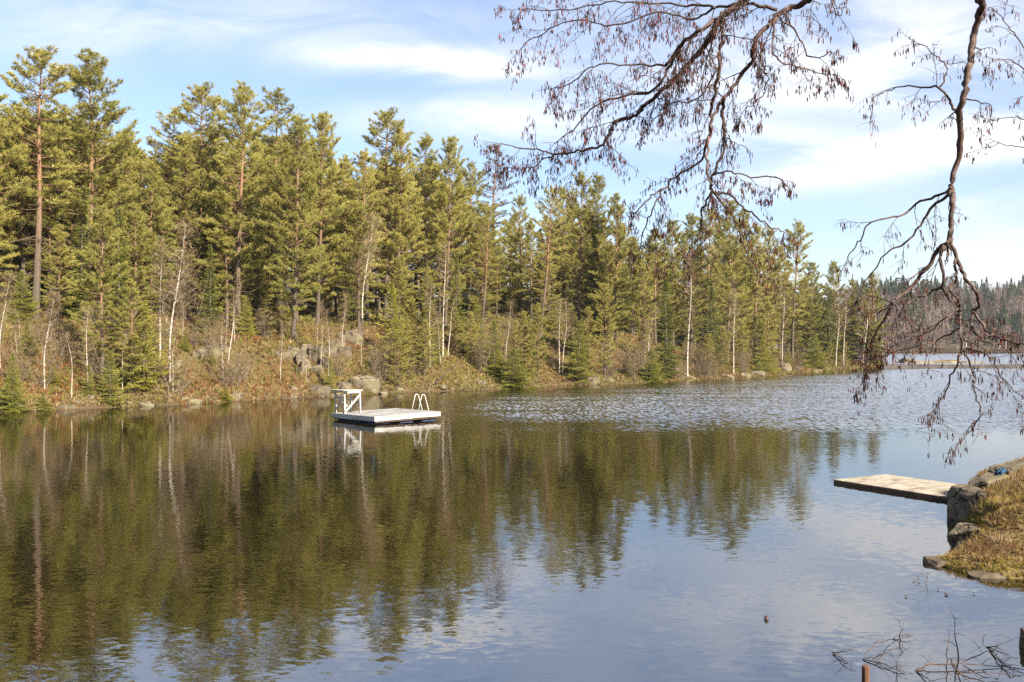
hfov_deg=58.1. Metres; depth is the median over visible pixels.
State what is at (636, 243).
pine tree
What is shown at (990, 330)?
conifer
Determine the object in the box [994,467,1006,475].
crumpled cloth
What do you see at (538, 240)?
spruce tree
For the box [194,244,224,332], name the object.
spruce tree
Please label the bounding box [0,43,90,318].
pine tree
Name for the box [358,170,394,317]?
pine tree
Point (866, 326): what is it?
pine tree
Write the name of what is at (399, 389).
shore stone
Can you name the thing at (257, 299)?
pine tree
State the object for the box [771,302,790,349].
pine tree
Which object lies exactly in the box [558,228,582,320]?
pine tree
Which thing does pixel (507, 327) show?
birch tree
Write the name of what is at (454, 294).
birch tree
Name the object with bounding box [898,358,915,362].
boulder
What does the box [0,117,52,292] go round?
pine tree
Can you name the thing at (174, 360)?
young spruce
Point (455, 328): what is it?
pine tree
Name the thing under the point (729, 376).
boulder
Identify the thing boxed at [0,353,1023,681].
water
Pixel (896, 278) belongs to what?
conifer
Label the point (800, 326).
pine tree
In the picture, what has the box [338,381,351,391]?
boulder
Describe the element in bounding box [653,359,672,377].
young spruce
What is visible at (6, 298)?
birch tree
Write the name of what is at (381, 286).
pine tree
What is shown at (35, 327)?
bare shrub
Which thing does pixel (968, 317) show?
conifer
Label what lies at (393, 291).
young spruce
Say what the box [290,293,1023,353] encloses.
hill
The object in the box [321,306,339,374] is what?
birch tree
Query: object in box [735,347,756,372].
bare shrub
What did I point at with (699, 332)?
spruce tree
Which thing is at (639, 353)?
bare shrub
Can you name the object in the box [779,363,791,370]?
boulder
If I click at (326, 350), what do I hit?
boulder
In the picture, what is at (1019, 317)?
conifer
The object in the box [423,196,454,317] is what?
pine tree
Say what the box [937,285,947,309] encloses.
conifer
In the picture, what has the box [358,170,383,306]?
pine tree
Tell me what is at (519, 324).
bare shrub
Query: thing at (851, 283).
pine tree
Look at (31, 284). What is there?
pine tree
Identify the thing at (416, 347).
bare shrub
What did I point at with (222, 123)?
pine tree
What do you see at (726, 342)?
pine tree
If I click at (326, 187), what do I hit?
pine tree
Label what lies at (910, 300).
conifer
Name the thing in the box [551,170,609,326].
pine tree
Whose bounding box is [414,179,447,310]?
pine tree
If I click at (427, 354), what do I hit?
bare shrub
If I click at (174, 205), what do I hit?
pine tree
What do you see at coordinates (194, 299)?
young spruce
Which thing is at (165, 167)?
pine tree
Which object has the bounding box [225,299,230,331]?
birch tree
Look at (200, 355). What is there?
boulder
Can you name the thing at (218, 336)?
bare shrub
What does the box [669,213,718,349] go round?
pine tree
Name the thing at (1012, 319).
conifer
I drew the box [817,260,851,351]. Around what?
pine tree
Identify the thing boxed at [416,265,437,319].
pine tree
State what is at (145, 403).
shore stone
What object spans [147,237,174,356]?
birch tree
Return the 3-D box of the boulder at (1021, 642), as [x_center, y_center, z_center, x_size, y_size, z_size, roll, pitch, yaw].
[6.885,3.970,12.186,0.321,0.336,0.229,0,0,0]
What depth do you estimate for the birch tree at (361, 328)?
79.16 m
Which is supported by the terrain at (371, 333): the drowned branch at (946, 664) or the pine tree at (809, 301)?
the pine tree at (809, 301)
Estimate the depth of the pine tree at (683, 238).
177.68 m
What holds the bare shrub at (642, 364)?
on the terrain at (371, 333)
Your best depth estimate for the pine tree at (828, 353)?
148.24 m
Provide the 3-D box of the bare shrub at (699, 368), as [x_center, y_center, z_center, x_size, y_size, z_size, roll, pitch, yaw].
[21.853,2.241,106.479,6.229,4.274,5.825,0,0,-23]
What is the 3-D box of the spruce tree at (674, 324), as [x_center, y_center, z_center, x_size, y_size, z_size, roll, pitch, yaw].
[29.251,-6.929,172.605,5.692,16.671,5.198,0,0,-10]
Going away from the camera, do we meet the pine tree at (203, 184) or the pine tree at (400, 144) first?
the pine tree at (203, 184)
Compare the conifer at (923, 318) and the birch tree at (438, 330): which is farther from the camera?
the conifer at (923, 318)
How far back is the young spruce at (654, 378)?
97.53 m
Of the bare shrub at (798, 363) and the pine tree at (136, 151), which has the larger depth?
the bare shrub at (798, 363)
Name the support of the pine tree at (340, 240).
on the terrain at (371, 333)
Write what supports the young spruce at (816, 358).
on the terrain at (371, 333)
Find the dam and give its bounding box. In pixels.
[880,364,1022,367]
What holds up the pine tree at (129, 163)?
on the terrain at (371, 333)
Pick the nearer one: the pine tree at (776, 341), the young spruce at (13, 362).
the young spruce at (13, 362)
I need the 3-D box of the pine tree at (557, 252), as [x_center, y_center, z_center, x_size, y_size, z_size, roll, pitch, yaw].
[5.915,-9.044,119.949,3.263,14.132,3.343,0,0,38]
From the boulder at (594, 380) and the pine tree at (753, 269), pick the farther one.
the pine tree at (753, 269)
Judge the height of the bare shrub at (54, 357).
2.837 m
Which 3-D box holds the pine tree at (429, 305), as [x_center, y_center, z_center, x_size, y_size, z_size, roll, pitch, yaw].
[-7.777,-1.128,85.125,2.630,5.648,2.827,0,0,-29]
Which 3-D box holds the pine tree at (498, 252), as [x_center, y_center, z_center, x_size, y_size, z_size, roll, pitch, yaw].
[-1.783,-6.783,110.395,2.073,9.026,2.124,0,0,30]
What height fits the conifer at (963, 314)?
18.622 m
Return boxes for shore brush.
[837,346,1023,352]
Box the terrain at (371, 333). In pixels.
[0,291,861,412]
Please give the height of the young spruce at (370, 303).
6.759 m
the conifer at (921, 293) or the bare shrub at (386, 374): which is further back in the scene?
the conifer at (921, 293)
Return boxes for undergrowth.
[0,294,874,411]
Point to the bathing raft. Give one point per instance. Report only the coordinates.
(388, 416)
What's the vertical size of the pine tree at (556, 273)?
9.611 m
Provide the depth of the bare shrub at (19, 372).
57.76 m
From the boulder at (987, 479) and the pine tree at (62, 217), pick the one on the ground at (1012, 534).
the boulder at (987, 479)
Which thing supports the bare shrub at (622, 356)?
on the terrain at (371, 333)
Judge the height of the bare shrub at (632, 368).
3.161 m
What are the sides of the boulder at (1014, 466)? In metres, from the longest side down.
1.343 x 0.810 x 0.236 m
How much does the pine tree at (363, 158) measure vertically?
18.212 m
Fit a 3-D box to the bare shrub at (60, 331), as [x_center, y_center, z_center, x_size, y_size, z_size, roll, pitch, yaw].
[-31.059,-0.460,62.941,3.247,3.429,3.494,0,0,-32]
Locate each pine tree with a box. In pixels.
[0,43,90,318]
[0,93,31,292]
[0,97,60,307]
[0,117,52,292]
[0,140,19,296]
[0,159,52,304]
[1,108,79,294]
[3,134,56,301]
[4,136,57,297]
[7,47,157,300]
[21,109,87,295]
[30,139,69,314]
[30,224,87,319]
[50,111,106,291]
[51,121,85,298]
[57,171,87,306]
[62,205,133,377]
[74,145,109,275]
[76,204,124,289]
[83,156,134,287]
[85,143,131,265]
[97,123,117,155]
[102,128,165,265]
[102,215,145,295]
[103,278,158,391]
[107,143,153,234]
[107,202,159,318]
[109,156,146,265]
[123,162,185,311]
[129,151,161,264]
[132,231,171,314]
[139,156,172,300]
[142,104,199,302]
[143,150,188,307]
[144,184,179,313]
[147,144,219,300]
[161,135,207,286]
[162,80,238,312]
[167,133,204,279]
[177,134,219,288]
[180,124,232,278]
[183,163,212,314]
[191,194,255,325]
[193,80,276,328]
[198,160,232,301]
[209,204,257,311]
[210,146,262,269]
[213,122,232,185]
[215,188,272,319]
[220,136,246,255]
[233,134,249,167]
[235,233,267,309]
[241,128,261,190]
[243,138,278,312]
[245,139,278,284]
[245,236,282,314]
[247,85,309,306]
[250,112,349,338]
[253,246,284,309]
[255,142,302,306]
[259,139,287,279]
[260,158,301,314]
[267,133,294,272]
[270,164,319,318]
[286,109,357,324]
[286,169,310,307]
[291,159,344,315]
[299,206,337,315]
[303,148,331,241]
[317,154,372,318]
[322,189,350,316]
[323,148,341,296]
[323,159,347,308]
[331,200,385,329]
[335,163,365,302]
[340,181,368,303]
[341,199,371,301]
[342,146,388,320]
[352,106,422,316]
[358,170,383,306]
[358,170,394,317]
[360,160,404,306]
[360,215,393,310]
[368,165,432,319]
[372,156,410,291]
[373,128,432,315]
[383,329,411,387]
[388,259,413,328]
[399,323,417,377]
[400,297,423,350]
[401,155,424,312]
[402,130,450,298]
[407,171,437,319]
[410,157,442,271]
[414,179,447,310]
[414,299,443,346]
[414,319,436,376]
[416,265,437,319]
[420,164,455,272]
[421,135,479,324]
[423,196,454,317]
[438,167,475,301]
[446,307,462,348]
[447,185,479,309]
[450,157,486,313]
[451,217,511,316]
[452,207,471,306]
[458,311,482,361]
[464,202,501,319]
[466,145,517,314]
[466,203,508,331]
[467,261,500,322]
[476,222,505,311]
[491,219,519,293]
[492,247,505,318]
[496,193,541,313]
[496,254,509,312]
[500,218,520,298]
[501,213,525,303]
[505,261,519,318]
[505,321,525,366]
[511,310,537,363]
[513,219,545,322]
[523,303,550,376]
[524,321,532,343]
[527,184,571,339]
[529,213,561,283]
[529,250,566,320]
[538,233,566,315]
[544,187,580,317]
[545,219,565,317]
[547,247,561,309]
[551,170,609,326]
[555,201,591,312]
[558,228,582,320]
[561,303,577,354]
[567,211,607,305]
[570,214,592,327]
[570,270,590,318]
[572,306,603,361]
[576,171,620,337]
[576,320,588,351]
[581,246,625,339]
[587,192,643,343]
[591,282,618,378]
[606,243,624,303]
[613,222,632,274]
[618,242,644,334]
[622,236,646,335]
[631,257,657,362]
[635,226,678,343]
[636,235,664,336]
[636,250,658,332]
[636,323,650,356]
[642,265,660,339]
[646,243,677,340]
[656,219,688,346]
[656,260,688,345]
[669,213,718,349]
[670,232,700,337]
[677,249,710,348]
[680,285,708,345]
[684,204,727,342]
[697,260,710,347]
[697,313,725,343]
[700,256,727,342]
[701,333,714,366]
[702,224,732,344]
[703,199,760,361]
[705,340,716,370]
[717,327,732,365]
[718,210,765,354]
[719,257,740,351]
[726,232,747,339]
[730,285,755,358]
[730,319,753,363]
[732,253,750,335]
[737,224,778,356]
[739,279,753,352]
[747,315,764,359]
[748,257,780,353]
[753,270,784,352]
[754,301,784,358]
[755,227,785,338]
[770,244,796,351]
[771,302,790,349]
[776,218,813,358]
[780,309,790,354]
[781,328,790,351]
[785,293,803,352]
[786,288,798,350]
[792,330,806,361]
[794,283,810,347]
[794,289,812,350]
[796,261,827,344]
[796,276,814,352]
[796,302,824,354]
[810,290,823,352]
[813,297,828,351]
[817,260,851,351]
[821,298,845,351]
[824,289,840,317]
[825,341,835,366]
[834,306,843,355]
[839,278,866,359]
[841,341,849,364]
[842,315,854,352]
[844,297,856,360]
[852,272,891,359]
[859,318,869,354]
[861,305,875,362]
[866,320,881,355]
[868,328,879,355]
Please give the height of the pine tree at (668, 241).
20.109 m
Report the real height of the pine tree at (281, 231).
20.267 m
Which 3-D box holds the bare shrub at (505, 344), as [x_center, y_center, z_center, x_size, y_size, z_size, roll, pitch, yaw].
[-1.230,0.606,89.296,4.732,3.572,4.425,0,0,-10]
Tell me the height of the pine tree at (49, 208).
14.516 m
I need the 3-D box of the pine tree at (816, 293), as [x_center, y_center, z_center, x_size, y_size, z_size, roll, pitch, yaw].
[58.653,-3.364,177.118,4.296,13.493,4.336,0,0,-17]
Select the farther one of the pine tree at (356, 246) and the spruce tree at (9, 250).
the pine tree at (356, 246)
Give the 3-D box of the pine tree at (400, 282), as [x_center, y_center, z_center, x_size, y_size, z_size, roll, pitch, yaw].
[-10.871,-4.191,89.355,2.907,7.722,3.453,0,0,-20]
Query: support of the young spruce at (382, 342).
on the terrain at (371, 333)
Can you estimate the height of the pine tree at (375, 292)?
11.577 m
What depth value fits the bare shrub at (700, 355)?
110.97 m
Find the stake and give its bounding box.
[862,665,869,681]
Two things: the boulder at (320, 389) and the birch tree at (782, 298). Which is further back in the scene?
the birch tree at (782, 298)
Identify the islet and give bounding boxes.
[898,360,986,362]
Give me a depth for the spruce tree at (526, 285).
119.16 m
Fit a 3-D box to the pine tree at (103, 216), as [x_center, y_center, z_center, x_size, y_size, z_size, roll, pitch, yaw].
[-27.685,-3.155,62.099,3.899,12.138,4.124,0,0,28]
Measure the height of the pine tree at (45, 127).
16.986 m
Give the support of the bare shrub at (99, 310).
on the terrain at (371, 333)
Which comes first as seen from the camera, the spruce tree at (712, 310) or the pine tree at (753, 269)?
the spruce tree at (712, 310)
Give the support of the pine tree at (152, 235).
on the terrain at (371, 333)
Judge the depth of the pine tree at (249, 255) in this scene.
82.35 m
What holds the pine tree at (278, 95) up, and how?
on the terrain at (371, 333)
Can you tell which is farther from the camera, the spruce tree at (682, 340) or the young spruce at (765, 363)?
the spruce tree at (682, 340)
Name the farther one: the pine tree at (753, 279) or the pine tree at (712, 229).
the pine tree at (753, 279)
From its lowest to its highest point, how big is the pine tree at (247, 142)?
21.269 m
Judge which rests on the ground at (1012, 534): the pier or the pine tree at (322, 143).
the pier
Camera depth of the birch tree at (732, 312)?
114.95 m
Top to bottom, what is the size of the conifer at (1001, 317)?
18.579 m
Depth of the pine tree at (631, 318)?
125.63 m
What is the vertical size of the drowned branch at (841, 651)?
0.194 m
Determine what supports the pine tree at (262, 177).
on the terrain at (371, 333)
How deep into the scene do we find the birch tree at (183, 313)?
72.28 m
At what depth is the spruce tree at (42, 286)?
85.53 m
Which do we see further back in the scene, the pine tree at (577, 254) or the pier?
the pine tree at (577, 254)
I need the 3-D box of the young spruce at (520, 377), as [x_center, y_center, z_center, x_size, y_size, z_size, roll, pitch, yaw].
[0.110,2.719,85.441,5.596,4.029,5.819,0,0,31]
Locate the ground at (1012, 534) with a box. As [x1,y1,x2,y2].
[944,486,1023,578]
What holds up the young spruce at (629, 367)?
on the terrain at (371, 333)
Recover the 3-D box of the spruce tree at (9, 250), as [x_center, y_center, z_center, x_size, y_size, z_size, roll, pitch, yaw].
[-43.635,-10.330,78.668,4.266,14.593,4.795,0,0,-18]
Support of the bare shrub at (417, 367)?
on the terrain at (371, 333)
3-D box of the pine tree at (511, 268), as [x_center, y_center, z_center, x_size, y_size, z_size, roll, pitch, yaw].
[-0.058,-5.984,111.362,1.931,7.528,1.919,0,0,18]
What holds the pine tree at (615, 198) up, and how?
on the terrain at (371, 333)
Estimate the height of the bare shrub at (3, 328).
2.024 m
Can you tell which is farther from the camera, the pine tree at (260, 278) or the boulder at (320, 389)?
the pine tree at (260, 278)
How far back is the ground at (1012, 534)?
17.17 m
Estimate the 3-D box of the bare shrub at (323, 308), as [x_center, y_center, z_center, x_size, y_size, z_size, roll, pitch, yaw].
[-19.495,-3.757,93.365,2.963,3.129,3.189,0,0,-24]
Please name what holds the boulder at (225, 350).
on the terrain at (371, 333)
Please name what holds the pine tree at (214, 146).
on the terrain at (371, 333)
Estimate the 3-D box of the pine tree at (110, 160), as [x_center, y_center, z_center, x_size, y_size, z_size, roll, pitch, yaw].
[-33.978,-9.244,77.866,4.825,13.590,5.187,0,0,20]
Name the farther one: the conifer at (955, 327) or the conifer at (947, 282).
the conifer at (947, 282)
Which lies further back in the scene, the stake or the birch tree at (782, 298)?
the birch tree at (782, 298)
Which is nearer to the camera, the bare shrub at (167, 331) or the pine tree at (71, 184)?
the bare shrub at (167, 331)
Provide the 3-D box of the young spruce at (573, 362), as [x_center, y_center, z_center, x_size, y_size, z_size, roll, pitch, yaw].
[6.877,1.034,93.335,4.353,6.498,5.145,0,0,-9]
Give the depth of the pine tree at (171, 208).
80.13 m
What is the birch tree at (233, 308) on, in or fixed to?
on the terrain at (371, 333)
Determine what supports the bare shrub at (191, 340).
on the terrain at (371, 333)
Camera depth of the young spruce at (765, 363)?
123.48 m
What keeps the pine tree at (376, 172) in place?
on the terrain at (371, 333)
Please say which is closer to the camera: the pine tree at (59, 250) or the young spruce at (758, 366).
the pine tree at (59, 250)
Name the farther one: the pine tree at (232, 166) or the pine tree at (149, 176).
the pine tree at (232, 166)
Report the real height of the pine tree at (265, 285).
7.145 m
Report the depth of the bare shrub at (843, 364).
153.18 m
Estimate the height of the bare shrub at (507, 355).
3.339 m
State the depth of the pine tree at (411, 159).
109.00 m
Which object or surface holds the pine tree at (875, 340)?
on the terrain at (371, 333)
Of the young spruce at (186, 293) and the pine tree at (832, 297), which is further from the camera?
the pine tree at (832, 297)
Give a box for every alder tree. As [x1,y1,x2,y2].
[472,0,858,303]
[834,0,1023,465]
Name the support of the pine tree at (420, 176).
on the terrain at (371, 333)
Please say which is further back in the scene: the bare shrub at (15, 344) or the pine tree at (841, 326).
the pine tree at (841, 326)
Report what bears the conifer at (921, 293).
on the hill
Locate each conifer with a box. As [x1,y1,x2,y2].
[891,316,899,345]
[893,286,905,305]
[894,277,905,287]
[904,292,915,317]
[907,306,922,329]
[917,285,923,305]
[921,311,928,341]
[926,293,937,319]
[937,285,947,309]
[945,276,954,292]
[952,316,957,342]
[957,310,969,344]
[966,306,971,333]
[968,281,977,294]
[977,308,985,335]
[982,286,985,310]
[982,287,989,310]
[985,299,991,320]
[987,313,997,345]
[991,289,995,314]
[994,312,1008,329]
[997,310,1006,342]
[1005,289,1011,310]
[1006,285,1018,312]
[1009,313,1016,345]
[1009,314,1020,348]
[1014,289,1022,311]
[1016,312,1023,344]
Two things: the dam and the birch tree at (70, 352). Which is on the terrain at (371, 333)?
the birch tree at (70, 352)
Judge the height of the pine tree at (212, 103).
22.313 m
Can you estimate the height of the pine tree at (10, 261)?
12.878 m
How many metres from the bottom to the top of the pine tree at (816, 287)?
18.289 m
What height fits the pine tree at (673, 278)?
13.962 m
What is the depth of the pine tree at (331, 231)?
89.55 m
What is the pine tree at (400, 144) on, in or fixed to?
on the terrain at (371, 333)
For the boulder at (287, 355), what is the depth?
74.93 m
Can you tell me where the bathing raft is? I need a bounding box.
[325,389,440,423]
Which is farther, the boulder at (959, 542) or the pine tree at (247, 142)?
the pine tree at (247, 142)
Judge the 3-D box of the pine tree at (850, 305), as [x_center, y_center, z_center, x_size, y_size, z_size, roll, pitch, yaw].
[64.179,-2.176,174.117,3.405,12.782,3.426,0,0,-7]
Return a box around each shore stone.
[86,395,95,398]
[139,402,153,405]
[187,398,199,403]
[394,387,403,391]
[438,384,446,388]
[477,380,486,384]
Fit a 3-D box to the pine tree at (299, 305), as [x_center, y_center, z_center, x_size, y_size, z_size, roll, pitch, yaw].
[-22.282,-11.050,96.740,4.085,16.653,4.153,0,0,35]
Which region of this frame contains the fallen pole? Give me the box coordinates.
[433,356,463,385]
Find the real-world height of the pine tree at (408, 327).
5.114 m
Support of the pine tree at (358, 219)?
on the terrain at (371, 333)
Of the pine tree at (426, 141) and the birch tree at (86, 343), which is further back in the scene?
the pine tree at (426, 141)
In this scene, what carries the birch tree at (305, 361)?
on the terrain at (371, 333)
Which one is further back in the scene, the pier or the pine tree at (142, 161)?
the pine tree at (142, 161)
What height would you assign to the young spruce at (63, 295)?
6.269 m
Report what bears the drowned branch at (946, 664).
on the water
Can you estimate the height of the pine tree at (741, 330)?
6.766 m
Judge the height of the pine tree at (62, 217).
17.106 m
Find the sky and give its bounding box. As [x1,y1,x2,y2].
[0,0,1023,303]
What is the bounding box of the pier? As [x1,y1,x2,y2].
[834,474,955,500]
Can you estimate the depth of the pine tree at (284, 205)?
87.66 m
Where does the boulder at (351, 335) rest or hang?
on the terrain at (371, 333)
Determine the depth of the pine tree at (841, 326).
175.18 m
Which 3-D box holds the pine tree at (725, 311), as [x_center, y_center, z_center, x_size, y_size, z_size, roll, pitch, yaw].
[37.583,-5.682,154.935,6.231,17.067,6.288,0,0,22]
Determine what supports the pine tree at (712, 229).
on the terrain at (371, 333)
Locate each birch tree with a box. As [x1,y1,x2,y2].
[0,267,19,367]
[12,318,19,352]
[14,309,24,349]
[29,287,62,388]
[61,331,79,396]
[76,304,96,388]
[115,326,130,389]
[144,212,202,381]
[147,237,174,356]
[167,327,179,391]
[181,300,185,325]
[215,311,228,381]
[220,280,243,361]
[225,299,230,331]
[229,289,235,339]
[277,319,285,378]
[302,347,310,376]
[314,317,320,345]
[316,298,329,359]
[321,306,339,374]
[334,290,350,340]
[346,207,385,337]
[357,320,364,365]
[421,281,437,363]
[432,243,458,356]
[432,306,442,363]
[445,289,461,355]
[496,299,517,368]
[551,296,575,373]
[551,298,568,373]
[639,305,659,375]
[678,255,706,375]
[726,287,744,372]
[775,281,794,363]
[825,287,850,365]
[838,287,855,360]
[852,271,881,362]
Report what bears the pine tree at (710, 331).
on the terrain at (371, 333)
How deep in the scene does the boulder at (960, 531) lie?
18.49 m
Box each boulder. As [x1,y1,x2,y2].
[171,360,181,366]
[192,352,204,358]
[196,346,220,358]
[217,345,228,354]
[231,393,241,399]
[255,324,267,330]
[273,351,291,358]
[287,346,299,356]
[295,352,305,365]
[295,367,304,373]
[299,359,310,370]
[300,344,315,357]
[308,346,323,362]
[310,364,323,373]
[310,385,329,395]
[317,357,327,368]
[323,346,337,357]
[330,339,344,349]
[337,329,363,344]
[338,346,352,356]
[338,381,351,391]
[350,375,379,392]
[584,377,599,383]
[721,374,734,378]
[740,373,750,376]
[748,371,765,376]
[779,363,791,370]
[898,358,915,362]
[923,556,948,566]
[947,484,987,520]
[948,523,979,539]
[955,540,968,548]
[966,571,1007,578]
[968,472,1008,488]
[988,460,1023,474]
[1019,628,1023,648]
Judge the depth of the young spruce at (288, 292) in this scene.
101.43 m
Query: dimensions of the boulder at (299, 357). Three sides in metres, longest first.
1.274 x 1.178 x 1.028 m
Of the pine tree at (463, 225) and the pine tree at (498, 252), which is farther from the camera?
the pine tree at (498, 252)
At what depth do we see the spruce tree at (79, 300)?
72.56 m
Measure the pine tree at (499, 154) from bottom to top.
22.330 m
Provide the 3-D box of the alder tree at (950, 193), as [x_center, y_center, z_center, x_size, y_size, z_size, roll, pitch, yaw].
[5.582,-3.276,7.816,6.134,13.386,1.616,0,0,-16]
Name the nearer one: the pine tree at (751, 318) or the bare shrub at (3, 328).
the bare shrub at (3, 328)
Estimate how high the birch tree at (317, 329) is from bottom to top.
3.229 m
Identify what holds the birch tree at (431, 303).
on the terrain at (371, 333)
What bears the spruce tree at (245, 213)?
on the terrain at (371, 333)
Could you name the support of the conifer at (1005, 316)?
on the hill
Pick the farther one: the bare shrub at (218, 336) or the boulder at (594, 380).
the boulder at (594, 380)
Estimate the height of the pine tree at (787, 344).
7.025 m
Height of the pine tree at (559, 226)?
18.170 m
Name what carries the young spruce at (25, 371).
on the terrain at (371, 333)
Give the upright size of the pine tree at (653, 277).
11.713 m
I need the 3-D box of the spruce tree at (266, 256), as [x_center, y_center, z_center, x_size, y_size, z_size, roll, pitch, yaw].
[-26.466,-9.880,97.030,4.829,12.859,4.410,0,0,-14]
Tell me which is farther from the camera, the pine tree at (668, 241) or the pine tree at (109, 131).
the pine tree at (668, 241)
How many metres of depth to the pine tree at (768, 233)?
160.05 m
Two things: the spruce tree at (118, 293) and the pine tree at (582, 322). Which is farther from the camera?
the pine tree at (582, 322)
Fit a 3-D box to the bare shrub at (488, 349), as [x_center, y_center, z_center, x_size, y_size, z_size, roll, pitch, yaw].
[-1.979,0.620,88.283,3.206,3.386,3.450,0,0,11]
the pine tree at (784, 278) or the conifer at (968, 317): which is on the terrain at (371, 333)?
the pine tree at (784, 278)
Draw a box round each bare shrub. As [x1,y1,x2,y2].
[0,316,12,341]
[0,329,40,380]
[0,361,32,382]
[18,360,56,387]
[19,331,83,369]
[19,357,34,378]
[20,312,57,343]
[32,312,78,357]
[68,295,130,330]
[76,345,136,378]
[78,343,99,374]
[140,346,199,393]
[148,328,172,350]
[152,254,225,320]
[154,309,188,336]
[161,283,182,311]
[168,285,193,320]
[184,319,205,346]
[188,316,243,351]
[196,309,231,346]
[201,330,220,358]
[201,344,256,387]
[221,351,253,380]
[232,345,248,364]
[252,307,280,337]
[273,292,289,315]
[313,297,333,317]
[323,338,354,375]
[360,335,404,373]
[363,340,392,385]
[373,350,393,375]
[378,335,421,370]
[381,341,402,374]
[408,354,428,375]
[413,336,441,367]
[457,323,493,344]
[460,336,489,360]
[467,333,492,372]
[477,332,522,361]
[479,333,502,363]
[481,313,505,334]
[497,343,517,371]
[501,329,530,354]
[503,314,542,335]
[546,347,560,366]
[562,327,577,352]
[568,360,596,379]
[601,346,631,371]
[602,334,621,359]
[609,341,637,372]
[622,349,643,377]
[630,342,657,372]
[632,343,652,365]
[664,357,695,377]
[674,343,731,378]
[683,344,700,358]
[685,341,716,369]
[692,342,705,366]
[701,354,716,374]
[734,349,753,369]
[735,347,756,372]
[774,352,790,371]
[791,351,807,370]
[840,354,847,366]
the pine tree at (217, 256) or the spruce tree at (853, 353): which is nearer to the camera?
the pine tree at (217, 256)
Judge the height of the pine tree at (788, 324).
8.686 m
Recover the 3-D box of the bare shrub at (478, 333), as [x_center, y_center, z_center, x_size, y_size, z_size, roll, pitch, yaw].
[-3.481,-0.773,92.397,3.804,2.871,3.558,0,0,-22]
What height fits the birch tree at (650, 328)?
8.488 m
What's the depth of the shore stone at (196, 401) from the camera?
62.77 m
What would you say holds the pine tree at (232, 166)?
on the terrain at (371, 333)
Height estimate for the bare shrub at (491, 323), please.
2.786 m
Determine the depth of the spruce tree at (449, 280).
122.41 m
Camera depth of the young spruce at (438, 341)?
86.48 m
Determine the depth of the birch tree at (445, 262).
85.92 m
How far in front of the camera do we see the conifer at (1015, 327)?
464.75 m
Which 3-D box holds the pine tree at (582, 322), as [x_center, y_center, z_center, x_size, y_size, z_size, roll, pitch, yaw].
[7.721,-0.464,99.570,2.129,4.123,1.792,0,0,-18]
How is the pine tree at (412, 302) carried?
on the terrain at (371, 333)
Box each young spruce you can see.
[0,271,45,325]
[0,369,36,412]
[1,353,25,390]
[13,321,38,354]
[18,359,36,378]
[33,392,52,410]
[42,241,79,309]
[43,363,62,385]
[74,253,115,318]
[76,365,101,396]
[88,332,99,362]
[94,350,128,405]
[107,301,180,392]
[167,357,183,378]
[173,271,196,303]
[176,336,193,351]
[189,286,197,310]
[196,272,231,315]
[208,352,217,365]
[218,387,232,401]
[232,296,260,335]
[261,293,278,311]
[277,267,292,306]
[323,357,338,392]
[354,275,377,310]
[369,282,415,362]
[372,340,390,364]
[413,307,445,365]
[433,329,448,353]
[458,300,492,361]
[476,320,508,376]
[494,349,543,388]
[497,268,533,314]
[508,342,527,364]
[521,337,534,355]
[533,298,553,320]
[545,297,572,334]
[558,320,599,382]
[559,281,584,315]
[621,355,635,375]
[637,349,668,382]
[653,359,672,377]
[747,339,782,373]
[755,358,764,371]
[798,333,830,370]
[835,333,854,358]
[869,339,884,364]
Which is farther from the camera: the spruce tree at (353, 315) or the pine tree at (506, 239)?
the pine tree at (506, 239)
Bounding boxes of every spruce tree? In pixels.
[0,149,20,296]
[0,184,15,293]
[40,242,67,294]
[60,199,99,316]
[96,209,139,325]
[186,176,234,315]
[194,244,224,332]
[224,140,261,304]
[246,163,269,303]
[255,198,277,301]
[291,184,340,309]
[336,224,369,320]
[382,194,415,310]
[408,189,428,306]
[414,216,434,297]
[429,188,461,311]
[434,181,461,304]
[444,256,468,333]
[460,235,480,312]
[513,226,528,305]
[517,230,537,310]
[526,228,552,313]
[580,232,609,335]
[581,237,601,323]
[614,229,635,332]
[617,244,632,331]
[652,273,683,377]
[653,312,662,340]
[658,260,680,344]
[675,305,687,346]
[693,295,704,347]
[700,282,727,365]
[820,290,844,361]
[842,296,860,360]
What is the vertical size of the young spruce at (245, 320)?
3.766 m
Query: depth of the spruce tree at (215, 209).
81.81 m
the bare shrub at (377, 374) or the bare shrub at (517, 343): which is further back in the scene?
the bare shrub at (517, 343)
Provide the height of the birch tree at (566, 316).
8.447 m
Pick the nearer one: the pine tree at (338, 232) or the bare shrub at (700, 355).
the pine tree at (338, 232)
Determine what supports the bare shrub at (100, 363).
on the terrain at (371, 333)
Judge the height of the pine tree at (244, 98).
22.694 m
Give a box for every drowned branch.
[822,647,855,662]
[863,634,913,673]
[888,613,914,640]
[914,605,1021,681]
[979,634,1022,672]
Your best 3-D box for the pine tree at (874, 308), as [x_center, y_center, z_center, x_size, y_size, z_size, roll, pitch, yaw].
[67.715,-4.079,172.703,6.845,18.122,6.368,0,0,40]
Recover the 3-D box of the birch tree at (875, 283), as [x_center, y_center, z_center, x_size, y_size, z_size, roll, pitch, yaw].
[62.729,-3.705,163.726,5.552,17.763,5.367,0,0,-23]
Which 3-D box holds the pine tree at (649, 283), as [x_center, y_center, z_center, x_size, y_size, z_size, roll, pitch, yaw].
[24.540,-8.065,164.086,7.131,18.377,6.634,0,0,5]
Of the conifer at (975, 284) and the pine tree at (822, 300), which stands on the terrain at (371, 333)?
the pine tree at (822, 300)
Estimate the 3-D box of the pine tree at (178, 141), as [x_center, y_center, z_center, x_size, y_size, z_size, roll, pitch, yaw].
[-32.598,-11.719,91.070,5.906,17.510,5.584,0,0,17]
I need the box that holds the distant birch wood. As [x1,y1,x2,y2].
[841,281,1023,348]
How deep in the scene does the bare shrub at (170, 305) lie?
81.11 m

